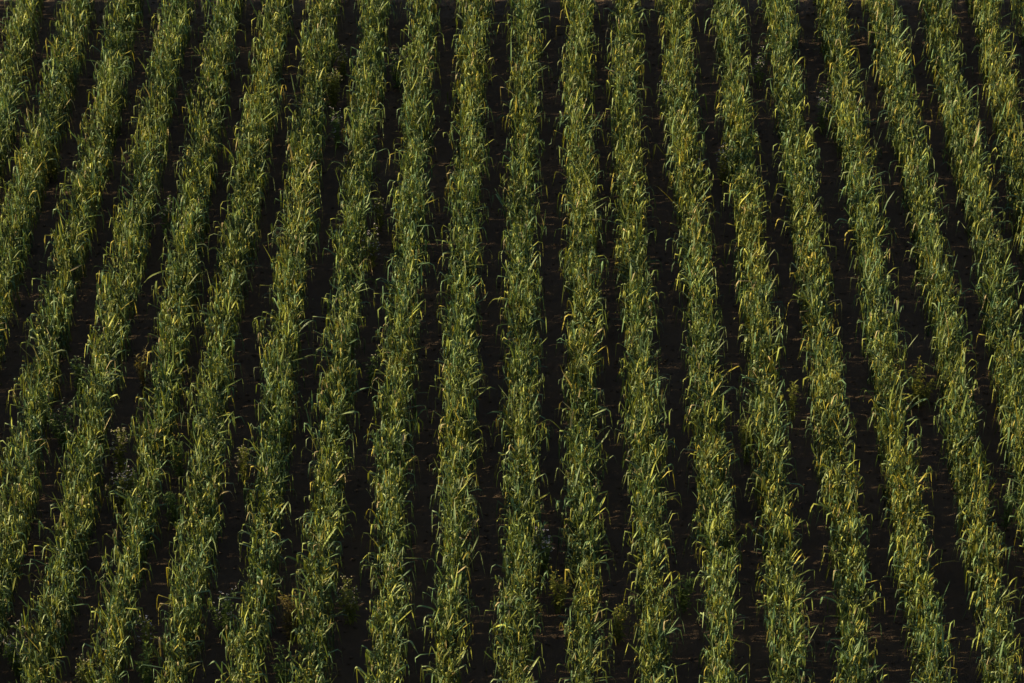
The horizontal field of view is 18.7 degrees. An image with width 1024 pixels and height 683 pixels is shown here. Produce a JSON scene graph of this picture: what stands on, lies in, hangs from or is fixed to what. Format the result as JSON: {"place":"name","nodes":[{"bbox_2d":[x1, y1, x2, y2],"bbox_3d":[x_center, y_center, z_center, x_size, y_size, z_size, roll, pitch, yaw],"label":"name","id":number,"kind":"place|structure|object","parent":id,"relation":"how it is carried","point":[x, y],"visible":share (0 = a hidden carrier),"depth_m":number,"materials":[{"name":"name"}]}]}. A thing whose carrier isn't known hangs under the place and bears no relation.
{"place":"outdoors","nodes":[
{"label":"outdoors","id":0,"kind":"place"},
{"bbox_2d":[0,0,1023,682],"bbox_3d":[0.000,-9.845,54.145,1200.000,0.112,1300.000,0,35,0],"label":"ground","id":1,"kind":"structure","parent":0,"point":[890,634],"depth_m":39.92,"materials":[{"name":"soil"}]},
{"bbox_2d":[0,620,29,677],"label":"flowering weed","id":2,"kind":"object","parent":1,"relation":"on","point":[15,663],"visible":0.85,"depth_m":34.56,"materials":[{"name":"green plant"}]},
{"bbox_2d":[0,0,47,203],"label":"crop row","id":3,"kind":"object","parent":1,"relation":"on","point":[25,21],"visible":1,"depth_m":44.92,"materials":[{"name":"green plant"}]},
{"bbox_2d":[0,0,102,385],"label":"crop row","id":4,"kind":"object","parent":1,"relation":"on","point":[14,248],"visible":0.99,"depth_m":42.87,"materials":[{"name":"green plant"}]},
{"bbox_2d":[45,141,61,180],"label":"flowering weed","id":5,"kind":"object","parent":1,"relation":"on","point":[54,168],"visible":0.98,"depth_m":43.10,"materials":[{"name":"green plant"}]},
{"bbox_2d":[46,397,75,450],"bbox_3d":[-5.512,1.060,37.998,0.377,0.717,0.349,-14,37,-19],"label":"flowering weed","id":6,"kind":"object","parent":1,"relation":"on","point":[60,436],"visible":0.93,"depth_m":37.98,"materials":[{"name":"green plant"}]},
{"bbox_2d":[0,0,151,659],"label":"crop row","id":7,"kind":"object","parent":1,"relation":"on","point":[110,106],"visible":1,"depth_m":39.99,"materials":[{"name":"green plant"}]},
{"bbox_2d":[68,355,86,394],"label":"flowering weed","id":8,"kind":"object","parent":1,"relation":"on","point":[79,377],"visible":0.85,"depth_m":38.91,"materials":[{"name":"green plant"}]},
{"bbox_2d":[73,658,94,682],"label":"flowering weed","id":9,"kind":"object","parent":1,"relation":"on","point":[82,670],"visible":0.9,"depth_m":34.09,"materials":[{"name":"green plant"}]},
{"bbox_2d":[87,441,104,480],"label":"flowering weed","id":10,"kind":"object","parent":1,"relation":"on","point":[100,471],"visible":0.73,"depth_m":37.45,"materials":[{"name":"green plant"}]},
{"bbox_2d":[3,0,202,682],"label":"crop row","id":11,"kind":"object","parent":1,"relation":"on","point":[154,131],"visible":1,"depth_m":38.89,"materials":[{"name":"green plant"}]},
{"bbox_2d":[110,427,127,475],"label":"flowering weed","id":12,"kind":"object","parent":1,"relation":"on","point":[120,464],"visible":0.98,"depth_m":37.55,"materials":[{"name":"green plant"}]},
{"bbox_2d":[106,462,135,511],"bbox_3d":[-4.644,1.761,37.101,0.299,0.597,0.427,9,36,13],"label":"flowering weed","id":13,"kind":"object","parent":1,"relation":"on","point":[121,501],"visible":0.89,"depth_m":37.06,"materials":[{"name":"green plant"}]},
{"bbox_2d":[133,342,150,388],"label":"leafy weed","id":14,"kind":"object","parent":1,"relation":"on","point":[142,371],"visible":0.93,"depth_m":39.02,"materials":[{"name":"green plant"}]},
{"bbox_2d":[134,639,155,682],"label":"leafy weed","id":15,"kind":"object","parent":1,"relation":"on","point":[146,673],"visible":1,"depth_m":34.30,"materials":[{"name":"green plant"}]},
{"bbox_2d":[136,615,159,665],"bbox_3d":[-4.072,3.308,34.765,0.246,0.741,0.287,0,35,0],"label":"flowering weed","id":16,"kind":"object","parent":1,"relation":"on","point":[148,635],"visible":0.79,"depth_m":34.74,"materials":[{"name":"green plant"}]},
{"bbox_2d":[158,195,173,238],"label":"flowering weed","id":17,"kind":"object","parent":1,"relation":"on","point":[165,219],"visible":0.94,"depth_m":41.92,"materials":[{"name":"green plant"}]},
{"bbox_2d":[79,0,255,682],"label":"crop row","id":18,"kind":"object","parent":1,"relation":"on","point":[176,321],"visible":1,"depth_m":39.06,"materials":[{"name":"green plant"}]},
{"bbox_2d":[162,491,181,526],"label":"leafy weed","id":19,"kind":"object","parent":1,"relation":"on","point":[170,502],"visible":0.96,"depth_m":36.73,"materials":[{"name":"green plant"}]},
{"bbox_2d":[168,433,187,480],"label":"flowering weed","id":20,"kind":"object","parent":1,"relation":"on","point":[179,470],"visible":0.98,"depth_m":37.48,"materials":[{"name":"green plant"}]},
{"bbox_2d":[183,79,194,109],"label":"flowering weed","id":21,"kind":"object","parent":1,"relation":"on","point":[188,97],"visible":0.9,"depth_m":44.63,"materials":[{"name":"green plant"}]},
{"bbox_2d":[139,0,299,682],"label":"crop row","id":22,"kind":"object","parent":1,"relation":"on","point":[202,525],"visible":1,"depth_m":38.77,"materials":[{"name":"green plant"}]},
{"bbox_2d":[208,586,236,637],"bbox_3d":[-3.244,3.068,35.135,0.327,0.711,0.329,13,37,18],"label":"flowering weed","id":23,"kind":"object","parent":1,"relation":"on","point":[225,612],"visible":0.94,"depth_m":35.09,"materials":[{"name":"green plant"}]},
{"bbox_2d":[234,444,252,484],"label":"flowering weed","id":24,"kind":"object","parent":1,"relation":"on","point":[242,468],"visible":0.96,"depth_m":37.37,"materials":[{"name":"green plant"}]},
{"bbox_2d":[209,0,344,682],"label":"crop row","id":25,"kind":"object","parent":1,"relation":"on","point":[280,371],"visible":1,"depth_m":38.87,"materials":[{"name":"green plant"}]},
{"bbox_2d":[269,641,292,682],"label":"leafy weed","id":26,"kind":"object","parent":1,"relation":"on","point":[277,675],"visible":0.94,"depth_m":34.29,"materials":[{"name":"green plant"}]},
{"bbox_2d":[278,591,304,644],"bbox_3d":[-2.474,3.114,35.026,0.298,0.759,0.236,28,43,34],"label":"leafy weed","id":27,"kind":"object","parent":1,"relation":"on","point":[289,617],"visible":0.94,"depth_m":35.02,"materials":[{"name":"green plant"}]},
{"bbox_2d":[323,69,340,110],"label":"flowering weed","id":28,"kind":"object","parent":1,"relation":"on","point":[333,91],"visible":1,"depth_m":44.66,"materials":[{"name":"green plant"}]},
{"bbox_2d":[329,107,343,148],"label":"flowering weed","id":29,"kind":"object","parent":1,"relation":"on","point":[335,132],"visible":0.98,"depth_m":43.80,"materials":[{"name":"green plant"}]},
{"bbox_2d":[278,0,396,682],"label":"crop row","id":30,"kind":"object","parent":1,"relation":"on","point":[338,382],"visible":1,"depth_m":38.78,"materials":[{"name":"green plant"}]},
{"bbox_2d":[334,44,348,82],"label":"flowering weed","id":31,"kind":"object","parent":1,"relation":"on","point":[342,67],"visible":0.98,"depth_m":45.31,"materials":[{"name":"green plant"}]},
{"bbox_2d":[334,576,362,625],"bbox_3d":[-1.866,2.965,35.284,0.308,0.707,0.298,-17,38,-23],"label":"flowering weed","id":32,"kind":"object","parent":1,"relation":"on","point":[346,593],"visible":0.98,"depth_m":35.28,"materials":[{"name":"green plant"}]},
{"bbox_2d":[361,223,380,270],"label":"flowering weed","id":33,"kind":"object","parent":1,"relation":"on","point":[372,265],"visible":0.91,"depth_m":41.25,"materials":[{"name":"green plant"}]},
{"bbox_2d":[363,344,381,390],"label":"flowering weed","id":34,"kind":"object","parent":1,"relation":"on","point":[371,367],"visible":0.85,"depth_m":39.02,"materials":[{"name":"green plant"}]},
{"bbox_2d":[371,197,385,231],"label":"flowering weed","id":35,"kind":"object","parent":1,"relation":"on","point":[380,217],"visible":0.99,"depth_m":42.03,"materials":[{"name":"green plant"}]},
{"bbox_2d":[389,48,406,87],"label":"flowering weed","id":36,"kind":"object","parent":1,"relation":"on","point":[394,73],"visible":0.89,"depth_m":45.19,"materials":[{"name":"green plant"}]},
{"bbox_2d":[353,0,445,682],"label":"crop row","id":37,"kind":"object","parent":1,"relation":"on","point":[391,619],"visible":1,"depth_m":38.79,"materials":[{"name":"green plant"}]},
{"bbox_2d":[411,0,502,682],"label":"crop row","id":38,"kind":"object","parent":1,"relation":"on","point":[458,430],"visible":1,"depth_m":38.79,"materials":[{"name":"green plant"}]},
{"bbox_2d":[0,0,1023,682],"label":"soil clods","id":39,"kind":"object","parent":1,"relation":"on","point":[510,342],"visible":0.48,"depth_m":39.97,"materials":[{"name":"brown soil"}]},
{"bbox_2d":[483,0,553,682],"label":"crop row","id":40,"kind":"object","parent":1,"relation":"on","point":[522,565],"visible":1,"depth_m":38.59,"materials":[{"name":"green plant"}]},
{"bbox_2d":[531,527,553,575],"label":"flowering weed","id":41,"kind":"object","parent":1,"relation":"on","point":[547,549],"visible":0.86,"depth_m":36.01,"materials":[{"name":"green plant"}]},
{"bbox_2d":[547,563,570,613],"bbox_3d":[0.545,2.855,35.467,0.292,0.679,0.308,0,35,0],"label":"flowering weed","id":42,"kind":"object","parent":1,"relation":"on","point":[553,586],"visible":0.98,"depth_m":35.42,"materials":[{"name":"green plant"}]},
{"bbox_2d":[542,0,616,682],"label":"crop row","id":43,"kind":"object","parent":1,"relation":"on","point":[580,195],"visible":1,"depth_m":38.95,"materials":[{"name":"green plant"}]},
{"bbox_2d":[607,599,630,644],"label":"flowering weed","id":44,"kind":"object","parent":1,"relation":"on","point":[619,622],"visible":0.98,"depth_m":34.98,"materials":[{"name":"green plant"}]},
{"bbox_2d":[603,0,688,682],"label":"crop row","id":45,"kind":"object","parent":1,"relation":"on","point":[643,415],"visible":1,"depth_m":38.74,"materials":[{"name":"green plant"}]},
{"bbox_2d":[659,79,668,114],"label":"flowering weed","id":46,"kind":"object","parent":1,"relation":"on","point":[663,102],"visible":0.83,"depth_m":44.53,"materials":[{"name":"green plant"}]},
{"bbox_2d":[675,569,696,612],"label":"leafy weed","id":47,"kind":"object","parent":1,"relation":"on","point":[684,597],"visible":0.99,"depth_m":35.44,"materials":[{"name":"green plant"}]},
{"bbox_2d":[691,158,705,193],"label":"flowering weed","id":48,"kind":"object","parent":1,"relation":"on","point":[703,168],"visible":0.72,"depth_m":42.79,"materials":[{"name":"green plant"}]},
{"bbox_2d":[648,0,753,682],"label":"crop row","id":49,"kind":"object","parent":1,"relation":"on","point":[709,462],"visible":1,"depth_m":39.00,"materials":[{"name":"green plant"}]},
{"bbox_2d":[714,143,738,184],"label":"flowering weed","id":50,"kind":"object","parent":1,"relation":"on","point":[722,171],"visible":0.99,"depth_m":42.96,"materials":[{"name":"green plant"}]},
{"bbox_2d":[735,417,754,463],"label":"leafy weed","id":51,"kind":"object","parent":1,"relation":"on","point":[743,438],"visible":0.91,"depth_m":37.72,"materials":[{"name":"green plant"}]},
{"bbox_2d":[751,46,767,89],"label":"flowering weed","id":52,"kind":"object","parent":1,"relation":"on","point":[761,61],"visible":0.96,"depth_m":45.19,"materials":[{"name":"green plant"}]},
{"bbox_2d":[703,0,819,682],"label":"crop row","id":53,"kind":"object","parent":1,"relation":"on","point":[748,212],"visible":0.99,"depth_m":38.88,"materials":[{"name":"green plant"}]},
{"bbox_2d":[786,379,799,421],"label":"leafy weed","id":54,"kind":"object","parent":1,"relation":"on","point":[792,398],"visible":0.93,"depth_m":38.40,"materials":[{"name":"green plant"}]},
{"bbox_2d":[754,0,888,682],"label":"crop row","id":55,"kind":"object","parent":1,"relation":"on","point":[800,180],"visible":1,"depth_m":38.83,"materials":[{"name":"green plant"}]},
{"bbox_2d":[814,90,831,134],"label":"flowering weed","id":56,"kind":"object","parent":1,"relation":"on","point":[822,110],"visible":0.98,"depth_m":44.16,"materials":[{"name":"green plant"}]},
{"bbox_2d":[812,0,959,682],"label":"crop row","id":57,"kind":"object","parent":1,"relation":"on","point":[912,571],"visible":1,"depth_m":38.77,"materials":[{"name":"green plant"}]},
{"bbox_2d":[906,357,937,407],"bbox_3d":[5.068,0.540,38.752,0.434,0.704,0.357,26,43,32],"label":"flowering weed","id":58,"kind":"object","parent":1,"relation":"on","point":[917,385],"visible":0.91,"depth_m":38.73,"materials":[{"name":"green plant"}]},
{"bbox_2d":[854,0,1023,682],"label":"crop row","id":59,"kind":"object","parent":1,"relation":"on","point":[929,241],"visible":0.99,"depth_m":38.96,"materials":[{"name":"green plant"}]},
{"bbox_2d":[913,0,1023,610],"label":"crop row","id":60,"kind":"object","parent":1,"relation":"on","point":[1009,376],"visible":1,"depth_m":41.28,"materials":[{"name":"green plant"}]},
{"bbox_2d":[965,0,1023,300],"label":"crop row","id":61,"kind":"object","parent":1,"relation":"on","point":[991,56],"visible":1,"depth_m":44.01,"materials":[{"name":"green plant"}]},
{"bbox_2d":[999,489,1017,531],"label":"leafy weed","id":62,"kind":"object","parent":1,"relation":"on","point":[1009,509],"visible":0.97,"depth_m":36.67,"materials":[{"name":"green plant"}]},
{"bbox_2d":[1008,0,1023,48],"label":"crop row","id":63,"kind":"object","parent":1,"relation":"on","point":[1016,6],"visible":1,"depth_m":46.26,"materials":[{"name":"green plant"}]},
{"bbox_2d":[714,643,729,670],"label":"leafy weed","id":64,"kind":"object","parent":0,"point":[726,646],"visible":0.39,"depth_m":34.25,"materials":[{"name":"green plant"}]},
{"bbox_2d":[885,359,903,391],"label":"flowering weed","id":65,"kind":"object","parent":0,"point":[896,375],"visible":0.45,"depth_m":38.79,"materials":[{"name":"green plant"}]}
]}

